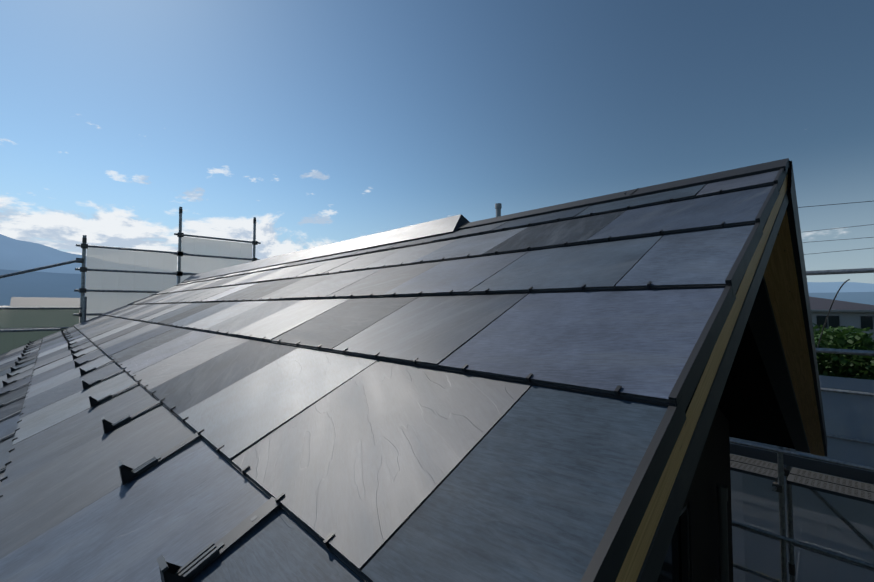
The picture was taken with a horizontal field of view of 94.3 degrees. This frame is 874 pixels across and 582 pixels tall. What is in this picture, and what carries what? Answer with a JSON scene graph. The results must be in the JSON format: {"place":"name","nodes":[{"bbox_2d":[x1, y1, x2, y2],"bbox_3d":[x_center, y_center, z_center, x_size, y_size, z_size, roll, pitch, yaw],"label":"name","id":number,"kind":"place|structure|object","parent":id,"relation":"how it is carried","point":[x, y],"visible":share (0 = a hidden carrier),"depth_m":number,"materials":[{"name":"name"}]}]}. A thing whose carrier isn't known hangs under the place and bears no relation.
{"place":"outdoors","nodes":[
{"label":"outdoors","id":0,"kind":"place"},
{"bbox_2d":[10,297,79,322],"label":"house","id":1,"kind":"structure","parent":0,"point":[40,302],"depth_m":31.26,"materials":[{"name":"grey"}]},
{"bbox_2d":[0,234,873,305],"bbox_3d":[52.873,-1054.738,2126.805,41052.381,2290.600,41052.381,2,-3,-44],"label":"mountains","id":2,"kind":"structure","parent":0,"point":[63,281],"depth_m":10520.30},
{"bbox_2d":[0,0,873,283],"label":"sky","id":3,"kind":"structure","parent":0,"point":[320,122],"materials":[{"name":"blue"}]},
{"bbox_2d":[657,407,733,581],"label":"house walls","id":4,"kind":"structure","parent":0,"point":[692,554],"depth_m":3.01,"materials":[{"name":"black"}]},
{"bbox_2d":[714,484,728,581],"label":"gable downpipe","id":5,"kind":"object","parent":4,"relation":"attached to","point":[722,493],"visible":1,"depth_m":3.07,"materials":[{"name":"grey plastic"}]},
{"bbox_2d":[718,177,824,453],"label":"roof soffit","id":6,"kind":"structure","parent":4,"relation":"on","point":[749,407],"depth_m":3.01,"materials":[{"name":"black wood"}]},
{"bbox_2d":[0,170,778,581],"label":"roof slates","id":7,"kind":"object","parent":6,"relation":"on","point":[388,472],"visible":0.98,"depth_m":0.75,"materials":[{"name":"grey stone"}]},
{"bbox_2d":[0,327,280,581],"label":"snow guards","id":8,"kind":"object","parent":7,"relation":"on","point":[197,564],"visible":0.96,"depth_m":0.76,"materials":[{"name":"metal"}]},
{"bbox_2d":[0,183,776,581],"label":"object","id":9,"kind":"object","parent":7,"relation":"on","point":[332,535],"visible":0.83,"depth_m":0.99,"materials":[{"name":"metal"}]},
{"bbox_2d":[181,158,791,282],"bbox_3d":[-1.524,-0.305,4.097,0.292,0.142,7.712,2,-3,-44],"label":"ridge cap","id":10,"kind":"object","parent":7,"relation":"on","point":[442,226],"visible":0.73,"depth_m":2.33,"materials":[{"name":"metal"}]},
{"bbox_2d":[495,203,501,216],"bbox_3d":[0.334,-0.405,2.209,0.040,0.140,0.040,2,-3,-44],"label":"vent pipe","id":11,"kind":"object","parent":10,"relation":"attached to","point":[498,207],"visible":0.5,"depth_m":2.20,"materials":[{"name":"grey metal"}]},
{"bbox_2d":[580,161,826,581],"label":"gable barge boards","id":12,"kind":"object","parent":6,"relation":"on","point":[762,295],"visible":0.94,"depth_m":0.69,"materials":[{"name":"wood"}]},
{"bbox_2d":[798,201,873,354],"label":"utility wires","id":13,"kind":"object","parent":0,"point":[834,251],"visible":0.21,"depth_m":10.10,"materials":[{"name":"black"}]},
{"bbox_2d":[809,296,873,341],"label":"house","id":14,"kind":"structure","parent":0,"point":[851,314],"depth_m":30.99,"materials":[{"name":"grey"}]},
{"label":"ground","id":15,"kind":"structure","parent":0,"visible":0},
{"bbox_2d":[0,207,260,331],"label":"scaffold","id":16,"kind":"object","parent":15,"relation":"on","point":[82,314],"visible":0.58,"depth_m":6.38,"materials":[{"name":"metal"}]},
{"bbox_2d":[0,309,78,354],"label":"green scaffold sheet","id":17,"kind":"object","parent":16,"relation":"attached to","point":[34,319],"visible":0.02,"depth_m":5.97,"materials":[{"name":"green fabric"}]},
{"bbox_2d":[85,237,251,320],"bbox_3d":[-4.168,0.742,7.675,3.804,3.422,0.050,2,-3,-44],"label":"safety netting","id":18,"kind":"object","parent":16,"relation":"attached to","point":[109,259],"visible":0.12,"depth_m":6.92,"materials":[{"name":"grey fabric"}]},
{"bbox_2d":[730,268,873,581],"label":"scaffolding","id":19,"kind":"object","parent":15,"relation":"on","point":[778,486],"depth_m":4.28,"materials":[{"name":"metal"}]},
{"bbox_2d":[729,375,873,581],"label":"scaffold sheet","id":20,"kind":"object","parent":19,"relation":"attached to","point":[818,522],"visible":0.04,"depth_m":4.52,"materials":[{"name":"grey fabric"}]},
{"bbox_2d":[730,443,873,503],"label":"scaffold planks","id":21,"kind":"object","parent":19,"relation":"on","point":[857,490],"visible":0.04,"depth_m":4.42,"materials":[{"name":"grey metal"}]},
{"bbox_2d":[817,357,829,375],"bbox_3d":[15.834,4.926,19.817,4.916,6.054,4.446,1,-3,-27],"label":"tree","id":22,"kind":"object","parent":15,"relation":"on","point":[821,367],"depth_m":18.80,"materials":[{"name":"green plant"}]},
{"bbox_2d":[813,324,861,371],"bbox_3d":[19.544,4.854,20.818,4.855,6.294,4.366,-1,-2,17],"label":"tree","id":23,"kind":"object","parent":15,"relation":"on","point":[815,334],"visible":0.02,"depth_m":20.54,"materials":[{"name":"green plant"}]},
{"bbox_2d":[814,326,873,379],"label":"hedge","id":24,"kind":"object","parent":15,"relation":"on","point":[854,366],"visible":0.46,"depth_m":17.90,"materials":[{"name":"green plant"}]}
]}

